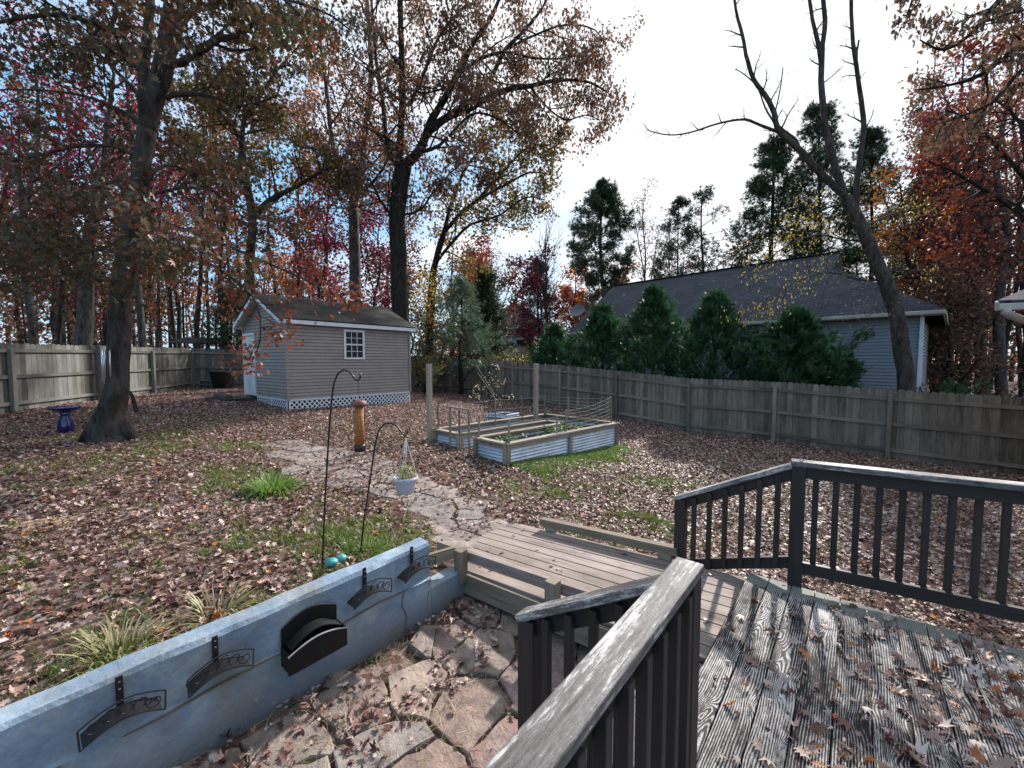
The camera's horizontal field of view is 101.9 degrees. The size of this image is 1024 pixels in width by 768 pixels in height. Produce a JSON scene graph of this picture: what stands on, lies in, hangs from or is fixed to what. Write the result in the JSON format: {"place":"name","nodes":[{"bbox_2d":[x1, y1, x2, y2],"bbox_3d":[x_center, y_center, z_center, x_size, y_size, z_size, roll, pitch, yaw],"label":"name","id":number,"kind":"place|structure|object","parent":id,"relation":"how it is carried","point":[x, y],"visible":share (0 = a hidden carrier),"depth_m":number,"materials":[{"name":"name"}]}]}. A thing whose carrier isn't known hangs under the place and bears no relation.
{"place":"outdoors","nodes":[
{"label":"outdoors","id":0,"kind":"place"},
{"bbox_2d":[0,362,1023,767],"bbox_3d":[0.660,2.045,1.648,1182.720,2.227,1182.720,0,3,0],"label":"ground","id":1,"kind":"structure","parent":0,"point":[402,656],"depth_m":4.48,"materials":[{"name":"brown plant"}]},
{"bbox_2d":[3,161,108,327],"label":"woodland tree","id":2,"kind":"object","parent":1,"relation":"on","point":[72,296],"visible":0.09,"depth_m":25.00,"materials":[{"name":"red plant"}]},
{"bbox_2d":[0,0,112,344],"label":"woodland tree","id":3,"kind":"object","parent":1,"relation":"on","point":[31,308],"visible":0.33,"depth_m":14.64,"materials":[{"name":"red plant"}]},
{"bbox_2d":[13,72,104,343],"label":"woodland tree","id":4,"kind":"object","parent":1,"relation":"on","point":[69,312],"visible":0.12,"depth_m":27.95,"materials":[{"name":"red plant"}]},
{"bbox_2d":[46,405,81,432],"bbox_3d":[-8.882,0.713,8.254,0.500,0.520,0.500,0,3,0],"label":"bird bath","id":5,"kind":"object","parent":1,"relation":"on","point":[65,423],"visible":0.98,"depth_m":8.19,"materials":[{"name":"ceramic"}]},
{"bbox_2d":[0,10,137,345],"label":"woodland tree","id":6,"kind":"object","parent":1,"relation":"on","point":[59,322],"visible":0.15,"depth_m":18.22,"materials":[{"name":"red plant"}]},
{"bbox_2d":[3,0,175,345],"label":"woodland tree","id":7,"kind":"object","parent":1,"relation":"on","point":[84,326],"visible":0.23,"depth_m":16.53,"materials":[{"name":"brown plant"}]},
{"bbox_2d":[0,343,194,412],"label":"wooden fence","id":8,"kind":"object","parent":1,"relation":"on","point":[34,376],"visible":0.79,"depth_m":11.83,"materials":[{"name":"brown wood"}]},
{"bbox_2d":[35,604,176,693],"bbox_3d":[-2.291,1.505,2.392,0.607,0.269,0.654,-1,3,-15],"label":"grass clump","id":9,"kind":"object","parent":1,"relation":"on","point":[109,636],"visible":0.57,"depth_m":2.44,"materials":[{"name":"plant"}]},
{"bbox_2d":[46,9,192,347],"bbox_3d":[-16.164,-7.909,17.542,5.752,16.172,4.278,-2,4,-34],"label":"woodland tree","id":10,"kind":"object","parent":1,"relation":"on","point":[141,330],"visible":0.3,"depth_m":17.59,"materials":[{"name":"red plant"}]},
{"bbox_2d":[88,75,187,347],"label":"woodland tree","id":11,"kind":"object","parent":1,"relation":"on","point":[159,297],"visible":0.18,"depth_m":28.62,"materials":[{"name":"brown plant"}]},
{"bbox_2d":[97,51,200,347],"bbox_3d":[-23.022,-11.242,26.888,5.748,21.753,4.334,-2,4,-29],"label":"woodland tree","id":12,"kind":"object","parent":1,"relation":"on","point":[172,318],"visible":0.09,"depth_m":27.50,"materials":[{"name":"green plant"}]},
{"bbox_2d":[146,169,214,347],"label":"woodland tree","id":13,"kind":"object","parent":1,"relation":"on","point":[179,326],"visible":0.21,"depth_m":29.52,"materials":[{"name":"orange plant"}]},
{"bbox_2d":[0,0,381,443],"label":"maple tree","id":14,"kind":"object","parent":1,"relation":"on","point":[109,421],"visible":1,"depth_m":6.89,"materials":[{"name":"brown plant"}]},
{"bbox_2d":[160,23,248,380],"bbox_3d":[-16.977,-9.578,22.948,5.832,18.927,4.244,3,4,41],"label":"woodland tree","id":15,"kind":"object","parent":1,"relation":"on","point":[198,310],"visible":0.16,"depth_m":23.48,"materials":[{"name":"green plant"}]},
{"bbox_2d":[181,281,243,374],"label":"pine tree","id":16,"kind":"object","parent":1,"relation":"on","point":[222,335],"visible":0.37,"depth_m":21.32,"materials":[{"name":"green plant"}]},
{"bbox_2d":[161,574,265,636],"bbox_3d":[-1.972,1.504,2.780,0.636,0.264,0.627,0,3,0],"label":"grass clump","id":17,"kind":"object","parent":1,"relation":"on","point":[231,603],"visible":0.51,"depth_m":2.83,"materials":[{"name":"plant"}]},
{"bbox_2d":[190,348,242,387],"bbox_3d":[-9.998,-0.643,20.563,9.384,2.100,0.134,-3,4,-39],"label":"wooden fence","id":18,"kind":"object","parent":1,"relation":"on","point":[203,358],"visible":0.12,"depth_m":18.10,"materials":[{"name":"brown wood"}]},
{"bbox_2d":[177,54,273,361],"bbox_3d":[-17.301,-10.003,25.604,5.034,19.483,5.258,0,3,0],"label":"woodland tree","id":19,"kind":"object","parent":1,"relation":"on","point":[224,224],"visible":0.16,"depth_m":25.34,"materials":[{"name":"brown plant"}]},
{"bbox_2d":[0,537,463,767],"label":"block wall","id":20,"kind":"structure","parent":1,"relation":"on","point":[39,729],"depth_m":2.30,"materials":[{"name":"concrete"}]},
{"bbox_2d":[76,675,165,752],"bbox_3d":[-1.832,1.497,1.949,0.121,0.200,0.306,3,4,40],"label":"hose holder","id":21,"kind":"object","parent":20,"relation":"attached to","point":[109,719],"visible":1,"depth_m":1.94,"materials":[{"name":"black metal"}]},
{"bbox_2d":[185,635,253,697],"bbox_3d":[-1.587,1.486,2.245,0.121,0.200,0.306,3,4,40],"label":"hose holder","id":22,"kind":"object","parent":20,"relation":"attached to","point":[201,678],"visible":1,"depth_m":2.23,"materials":[{"name":"black metal"}]},
{"bbox_2d":[281,603,346,676],"bbox_3d":[-1.256,1.585,2.640,0.130,0.297,0.374,3,4,40],"label":"hose box","id":23,"kind":"object","parent":20,"relation":"attached to","point":[311,635],"visible":1,"depth_m":2.61,"materials":[{"name":"black plastic"}]},
{"bbox_2d":[347,567,391,609],"bbox_3d":[-1.012,1.416,2.935,0.121,0.200,0.306,3,4,40],"label":"hose holder","id":24,"kind":"object","parent":20,"relation":"attached to","point":[360,596],"visible":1,"depth_m":2.91,"materials":[{"name":"black metal"}]},
{"bbox_2d":[397,546,435,583],"bbox_3d":[-0.751,1.389,3.250,0.121,0.200,0.306,3,4,40],"label":"hose holder","id":25,"kind":"object","parent":20,"relation":"attached to","point":[408,572],"visible":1,"depth_m":3.22,"materials":[{"name":"black metal"}]},
{"bbox_2d":[155,0,365,390],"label":"oak tree","id":26,"kind":"object","parent":1,"relation":"on","point":[194,101],"visible":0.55,"depth_m":16.04,"materials":[{"name":"brown plant"}]},
{"bbox_2d":[232,468,309,500],"bbox_3d":[-3.141,1.303,5.396,0.930,0.314,0.952,0,3,0],"label":"grass clump","id":27,"kind":"object","parent":1,"relation":"on","point":[280,485],"visible":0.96,"depth_m":5.35,"materials":[{"name":"plant"}]},
{"bbox_2d":[254,102,306,296],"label":"woodland tree","id":28,"kind":"object","parent":1,"relation":"on","point":[269,173],"visible":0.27,"depth_m":36.56,"materials":[{"name":"brown plant"}]},
{"bbox_2d":[262,56,330,296],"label":"woodland tree","id":29,"kind":"object","parent":1,"relation":"on","point":[305,91],"visible":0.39,"depth_m":35.78,"materials":[{"name":"orange plant"}]},
{"bbox_2d":[267,212,325,297],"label":"woodland tree","id":30,"kind":"object","parent":1,"relation":"on","point":[298,283],"visible":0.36,"depth_m":25.71,"materials":[{"name":"orange plant"}]},
{"bbox_2d":[264,165,348,302],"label":"woodland tree","id":31,"kind":"object","parent":1,"relation":"on","point":[332,222],"visible":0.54,"depth_m":22.47,"materials":[{"name":"red plant"}]},
{"bbox_2d":[293,120,348,299],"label":"woodland tree","id":32,"kind":"object","parent":1,"relation":"on","point":[322,249],"visible":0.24,"depth_m":29.59,"materials":[{"name":"red plant"}]},
{"bbox_2d":[233,293,415,409],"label":"garden shed","id":33,"kind":"structure","parent":1,"relation":"on","point":[372,345],"depth_m":13.39,"materials":[{"name":"beige"}]},
{"bbox_2d":[343,329,364,358],"bbox_3d":[-5.179,-1.293,13.641,0.034,0.960,0.730,3,4,40],"label":"window","id":34,"kind":"structure","parent":33,"relation":"in","point":[354,340],"depth_m":13.64,"materials":[{"name":"white glass"}]},
{"bbox_2d":[311,369,360,567],"bbox_3d":[-1.469,0.767,3.467,0.461,1.791,0.017,0,3,1],"label":"shepherd hook","id":35,"kind":"object","parent":1,"relation":"on","point":[342,370],"visible":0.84,"depth_m":3.45,"materials":[{"name":"black metal"}]},
{"bbox_2d":[351,381,367,451],"bbox_3d":[-1.266,0.269,3.441,0.128,0.588,0.128,0,3,0],"label":"bird feeder","id":36,"kind":"object","parent":35,"relation":"hanging from","point":[359,430],"visible":1,"depth_m":3.42,"materials":[{"name":"plastic"}]},
{"bbox_2d":[301,52,383,258],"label":"woodland tree","id":37,"kind":"object","parent":1,"relation":"on","point":[343,228],"visible":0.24,"depth_m":24.46,"materials":[{"name":"brown plant"}]},
{"bbox_2d":[247,0,447,304],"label":"oak tree","id":38,"kind":"object","parent":1,"relation":"on","point":[354,260],"visible":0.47,"depth_m":19.12,"materials":[{"name":"brown plant"}]},
{"bbox_2d":[328,198,420,339],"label":"woodland tree","id":39,"kind":"object","parent":1,"relation":"on","point":[371,252],"visible":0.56,"depth_m":23.57,"materials":[{"name":"red plant"}]},
{"bbox_2d":[350,422,407,555],"bbox_3d":[-1.224,1.018,3.814,0.560,1.344,0.016,0,3,0],"label":"shepherd hook","id":40,"kind":"object","parent":1,"relation":"on","point":[399,429],"visible":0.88,"depth_m":3.80,"materials":[{"name":"black metal"}]},
{"bbox_2d":[390,438,421,494],"bbox_3d":[-0.966,0.748,3.777,0.289,0.511,0.281,0,3,0],"label":"hanging pot","id":41,"kind":"object","parent":40,"relation":"hanging from","point":[404,480],"visible":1,"depth_m":3.76,"materials":[{"name":"plastic"}]},
{"bbox_2d":[253,440,518,548],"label":"path","id":42,"kind":"structure","parent":1,"relation":"on","point":[459,538],"depth_m":5.78,"materials":[{"name":"stone"}]},
{"bbox_2d":[347,131,428,294],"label":"woodland tree","id":43,"kind":"object","parent":1,"relation":"on","point":[383,200],"visible":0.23,"depth_m":30.24,"materials":[{"name":"brown plant"}]},
{"bbox_2d":[361,170,428,306],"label":"woodland tree","id":44,"kind":"object","parent":1,"relation":"on","point":[407,249],"visible":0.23,"depth_m":32.16,"materials":[{"name":"brown plant"}]},
{"bbox_2d":[375,249,446,376],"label":"woodland tree","id":45,"kind":"object","parent":1,"relation":"on","point":[410,287],"visible":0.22,"depth_m":21.42,"materials":[{"name":"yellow plant"}]},
{"bbox_2d":[409,260,463,390],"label":"woodland tree","id":46,"kind":"object","parent":1,"relation":"on","point":[433,321],"visible":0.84,"depth_m":20.40,"materials":[{"name":"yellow plant"}]},
{"bbox_2d":[411,218,484,357],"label":"woodland tree","id":47,"kind":"object","parent":1,"relation":"on","point":[437,234],"visible":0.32,"depth_m":28.94,"materials":[{"name":"yellow plant"}]},
{"bbox_2d":[411,272,516,394],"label":"pine tree","id":48,"kind":"object","parent":1,"relation":"on","point":[464,293],"visible":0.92,"depth_m":19.41,"materials":[{"name":"green plant"}]},
{"bbox_2d":[303,0,644,321],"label":"oak tree","id":49,"kind":"object","parent":1,"relation":"on","point":[466,106],"visible":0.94,"depth_m":18.03,"materials":[{"name":"brown plant"}]},
{"bbox_2d":[445,231,527,362],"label":"woodland tree","id":50,"kind":"object","parent":1,"relation":"on","point":[480,259],"visible":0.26,"depth_m":26.56,"materials":[{"name":"orange plant"}]},
{"bbox_2d":[456,264,519,362],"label":"pine tree","id":51,"kind":"object","parent":1,"relation":"on","point":[486,292],"visible":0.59,"depth_m":23.91,"materials":[{"name":"green plant"}]},
{"bbox_2d":[418,99,586,355],"bbox_3d":[-0.715,-7.362,21.484,8.815,15.333,6.108,0,3,0],"label":"oak tree","id":52,"kind":"object","parent":1,"relation":"on","point":[525,205],"visible":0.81,"depth_m":21.54,"materials":[{"name":"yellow plant"}]},
{"bbox_2d":[490,253,526,345],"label":"woodland tree","id":53,"kind":"object","parent":1,"relation":"on","point":[508,278],"visible":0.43,"depth_m":37.96,"materials":[{"name":"brown plant"}]},
{"bbox_2d":[0,186,1022,387],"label":"distant wood","id":54,"kind":"object","parent":1,"relation":"on","point":[151,331],"visible":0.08,"depth_m":41.88,"materials":[{"name":"brown plant"}]},
{"bbox_2d":[0,436,1023,707],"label":"fallen leaves","id":55,"kind":"object","parent":1,"relation":"on","point":[216,596],"visible":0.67,"depth_m":4.80,"materials":[{"name":"brown plant"}]},
{"bbox_2d":[0,387,1023,490],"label":"fallen leaves","id":56,"kind":"object","parent":1,"relation":"on","point":[157,397],"visible":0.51,"depth_m":10.12,"materials":[{"name":"brown plant"}]},
{"bbox_2d":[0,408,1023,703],"bbox_3d":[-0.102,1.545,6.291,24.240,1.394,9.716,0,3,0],"label":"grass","id":57,"kind":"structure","parent":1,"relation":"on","point":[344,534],"depth_m":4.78,"materials":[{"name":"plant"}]},
{"bbox_2d":[426,363,619,465],"bbox_3d":[0.367,0.568,9.444,3.815,2.052,2.447,-3,5,-44],"label":"raised garden bed","id":58,"kind":"object","parent":1,"relation":"on","point":[591,434],"visible":0.86,"depth_m":8.93,"materials":[{"name":"silver wood"}]},
{"bbox_2d":[511,254,561,361],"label":"tree","id":59,"kind":"object","parent":1,"relation":"on","point":[536,303],"visible":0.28,"depth_m":35.41,"materials":[{"name":"green plant"}]},
{"bbox_2d":[501,238,581,345],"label":"woodland tree","id":60,"kind":"object","parent":1,"relation":"on","point":[534,285],"visible":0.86,"depth_m":32.61,"materials":[{"name":"red plant"}]},
{"bbox_2d":[523,204,570,332],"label":"woodland tree","id":61,"kind":"object","parent":1,"relation":"on","point":[544,290],"visible":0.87,"depth_m":33.14,"materials":[{"name":"brown plant"}]},
{"bbox_2d":[522,321,591,366],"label":"cypress","id":62,"kind":"object","parent":1,"relation":"on","point":[551,341],"visible":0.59,"depth_m":18.12,"materials":[{"name":"green plant"}]},
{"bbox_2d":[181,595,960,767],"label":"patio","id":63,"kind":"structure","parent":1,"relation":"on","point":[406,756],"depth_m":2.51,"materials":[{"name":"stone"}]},
{"bbox_2d":[171,595,555,767],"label":"fallen leaves","id":64,"kind":"object","parent":63,"relation":"on","point":[348,745],"visible":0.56,"depth_m":2.52,"materials":[{"name":"brown plant"}]},
{"bbox_2d":[515,574,659,767],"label":"railing","id":65,"kind":"object","parent":63,"relation":"on","point":[539,624],"visible":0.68,"depth_m":1.93,"materials":[{"name":"wood"}]},
{"bbox_2d":[551,263,591,347],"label":"woodland tree","id":66,"kind":"object","parent":1,"relation":"on","point":[564,312],"visible":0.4,"depth_m":47.12,"materials":[{"name":"red plant"}]},
{"bbox_2d":[508,444,645,477],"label":"grass","id":67,"kind":"structure","parent":1,"relation":"on","point":[616,449],"depth_m":8.09,"materials":[{"name":"plant"}]},
{"bbox_2d":[429,517,745,669],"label":"ramp","id":68,"kind":"structure","parent":1,"relation":"on","point":[519,575],"depth_m":3.67,"materials":[{"name":"brown wood"}]},
{"bbox_2d":[673,459,803,568],"bbox_3d":[1.840,1.280,3.471,0.953,1.451,0.099,3,4,41],"label":"railing","id":69,"kind":"object","parent":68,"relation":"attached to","point":[776,476],"visible":0.83,"depth_m":3.44,"materials":[{"name":"wood"}]},
{"bbox_2d":[553,300,650,376],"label":"cypress","id":70,"kind":"object","parent":1,"relation":"on","point":[602,322],"visible":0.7,"depth_m":16.68,"materials":[{"name":"green plant"}]},
{"bbox_2d":[565,176,644,303],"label":"pine tree","id":71,"kind":"object","parent":1,"relation":"on","point":[605,190],"visible":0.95,"depth_m":43.83,"materials":[{"name":"green plant"}]},
{"bbox_2d":[619,177,668,280],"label":"woodland tree","id":72,"kind":"object","parent":1,"relation":"on","point":[644,269],"visible":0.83,"depth_m":45.09,"materials":[{"name":"brown plant"}]},
{"bbox_2d":[610,282,696,396],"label":"cypress","id":73,"kind":"object","parent":1,"relation":"on","point":[652,315],"visible":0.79,"depth_m":15.38,"materials":[{"name":"green plant"}]},
{"bbox_2d":[648,195,710,278],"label":"pine tree","id":74,"kind":"object","parent":1,"relation":"on","point":[677,202],"visible":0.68,"depth_m":44.60,"materials":[{"name":"green plant"}]},
{"bbox_2d":[659,182,737,277],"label":"pine tree","id":75,"kind":"object","parent":1,"relation":"on","point":[705,197],"visible":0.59,"depth_m":42.98,"materials":[{"name":"green plant"}]},
{"bbox_2d":[411,355,1023,475],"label":"wooden fence","id":76,"kind":"object","parent":1,"relation":"on","point":[626,391],"visible":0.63,"depth_m":11.81,"materials":[{"name":"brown wood"}]},
{"bbox_2d":[660,285,778,413],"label":"cypress","id":77,"kind":"object","parent":1,"relation":"on","point":[706,325],"visible":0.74,"depth_m":14.04,"materials":[{"name":"green plant"}]},
{"bbox_2d":[567,251,948,435],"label":"grey house","id":78,"kind":"structure","parent":1,"relation":"on","point":[875,352],"depth_m":16.95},
{"bbox_2d":[701,129,835,269],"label":"pine tree","id":79,"kind":"object","parent":1,"relation":"on","point":[775,162],"visible":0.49,"depth_m":32.38,"materials":[{"name":"green plant"}]},
{"bbox_2d":[637,0,974,443],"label":"leaning tree","id":80,"kind":"object","parent":1,"relation":"on","point":[900,339],"visible":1,"depth_m":11.36,"materials":[{"name":"brown plant"}]},
{"bbox_2d":[743,304,874,428],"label":"cypress","id":81,"kind":"object","parent":1,"relation":"on","point":[801,339],"visible":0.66,"depth_m":12.72,"materials":[{"name":"green plant"}]},
{"bbox_2d":[767,96,874,276],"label":"pine tree","id":82,"kind":"object","parent":1,"relation":"on","point":[812,130],"visible":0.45,"depth_m":31.32,"materials":[{"name":"green plant"}]},
{"bbox_2d":[805,341,873,435],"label":"cypress","id":83,"kind":"object","parent":1,"relation":"on","point":[850,379],"visible":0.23,"depth_m":12.57,"materials":[{"name":"green plant"}]},
{"bbox_2d":[697,573,1023,767],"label":"deck","id":84,"kind":"structure","parent":1,"relation":"on","point":[725,730],"depth_m":2.19,"materials":[{"name":"grey wood"}]},
{"bbox_2d":[484,557,703,767],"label":"railing","id":85,"kind":"object","parent":84,"relation":"on","point":[649,641],"visible":1,"depth_m":1.16,"materials":[{"name":"grey wood"}]},
{"bbox_2d":[713,585,1023,767],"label":"fallen leaves","id":86,"kind":"object","parent":84,"relation":"on","point":[926,720],"visible":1,"depth_m":2.07,"materials":[{"name":"brown plant"}]},
{"bbox_2d":[787,458,1023,622],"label":"railing","id":87,"kind":"object","parent":84,"relation":"attached to","point":[1005,493],"visible":0.98,"depth_m":2.84,"materials":[{"name":"wood"}]},
{"bbox_2d":[826,123,928,292],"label":"pine tree","id":88,"kind":"object","parent":1,"relation":"on","point":[872,159],"visible":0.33,"depth_m":28.94,"materials":[{"name":"green plant"}]},
{"bbox_2d":[860,157,965,404],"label":"woodland tree","id":89,"kind":"object","parent":1,"relation":"on","point":[905,251],"visible":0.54,"depth_m":20.08,"materials":[{"name":"orange plant"}]},
{"bbox_2d":[860,109,980,301],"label":"woodland tree","id":90,"kind":"object","parent":1,"relation":"on","point":[892,221],"visible":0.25,"depth_m":21.70,"materials":[{"name":"orange plant"}]},
{"bbox_2d":[894,29,977,252],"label":"woodland tree","id":91,"kind":"object","parent":1,"relation":"on","point":[918,92],"visible":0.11,"depth_m":30.52,"materials":[{"name":"brown plant"}]},
{"bbox_2d":[883,108,999,380],"bbox_3d":[27.424,-8.189,26.713,6.083,18.333,6.453,2,4,30],"label":"tree","id":92,"kind":"object","parent":1,"relation":"on","point":[909,189],"visible":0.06,"depth_m":26.51,"materials":[{"name":"orange plant"}]},
{"bbox_2d":[893,59,991,386],"bbox_3d":[20.510,-6.652,19.502,4.839,16.229,3.505,-1,3,-13],"label":"woodland tree","id":93,"kind":"object","parent":1,"relation":"on","point":[925,172],"visible":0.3,"depth_m":19.46,"materials":[{"name":"orange plant"}]},
{"bbox_2d":[875,0,1023,160],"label":"oak tree","id":94,"kind":"object","parent":1,"relation":"on","point":[1005,12],"visible":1,"depth_m":8.60,"materials":[{"name":"orange plant"}]},
{"bbox_2d":[896,48,1011,393],"bbox_3d":[27.018,-9.759,25.715,5.331,21.591,5.312,3,4,40],"label":"woodland tree","id":95,"kind":"object","parent":1,"relation":"on","point":[934,74],"visible":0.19,"depth_m":25.51,"materials":[{"name":"brown plant"}]},
{"bbox_2d":[898,67,1023,297],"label":"oak tree","id":96,"kind":"object","parent":1,"relation":"on","point":[1016,208],"visible":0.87,"depth_m":13.12,"materials":[{"name":"red plant"}]},
{"bbox_2d":[899,13,1023,416],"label":"woodland tree","id":97,"kind":"object","parent":1,"relation":"on","point":[972,46],"visible":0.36,"depth_m":17.59,"materials":[{"name":"red plant"}]},
{"bbox_2d":[903,255,1023,400],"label":"bushy tree","id":98,"kind":"object","parent":1,"relation":"on","point":[940,343],"visible":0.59,"depth_m":17.10,"materials":[{"name":"brown plant"}]},
{"bbox_2d":[931,26,1022,394],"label":"woodland tree","id":99,"kind":"object","parent":1,"relation":"on","point":[986,174],"visible":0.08,"depth_m":21.44,"materials":[{"name":"red plant"}]},
{"bbox_2d":[934,13,1023,416],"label":"woodland tree","id":100,"kind":"object","parent":1,"relation":"on","point":[999,331],"visible":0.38,"depth_m":16.79,"materials":[{"name":"brown plant"}]},
{"bbox_2d":[948,28,1023,369],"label":"woodland tree","id":101,"kind":"object","parent":1,"relation":"on","point":[1018,343],"visible":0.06,"depth_m":29.94,"materials":[{"name":"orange plant"}]},
{"bbox_2d":[966,26,1023,331],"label":"woodland tree","id":102,"kind":"object","parent":1,"relation":"on","point":[1021,286],"visible":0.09,"depth_m":22.50,"materials":[{"name":"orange plant"}]},
{"bbox_2d":[976,119,1023,358],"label":"woodland tree","id":103,"kind":"object","parent":1,"relation":"on","point":[1008,330],"visible":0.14,"depth_m":20.52,"materials":[{"name":"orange plant"}]},
{"bbox_2d":[995,290,1023,323],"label":"house corner","id":104,"kind":"object","parent":1,"relation":"on","point":[1006,306],"visible":1,"depth_m":6.11,"materials":[{"name":"white"}]},
{"bbox_2d":[0,0,1023,363],"label":"sky","id":105,"kind":"structure","parent":0,"point":[675,69],"materials":[{"name":"white"}]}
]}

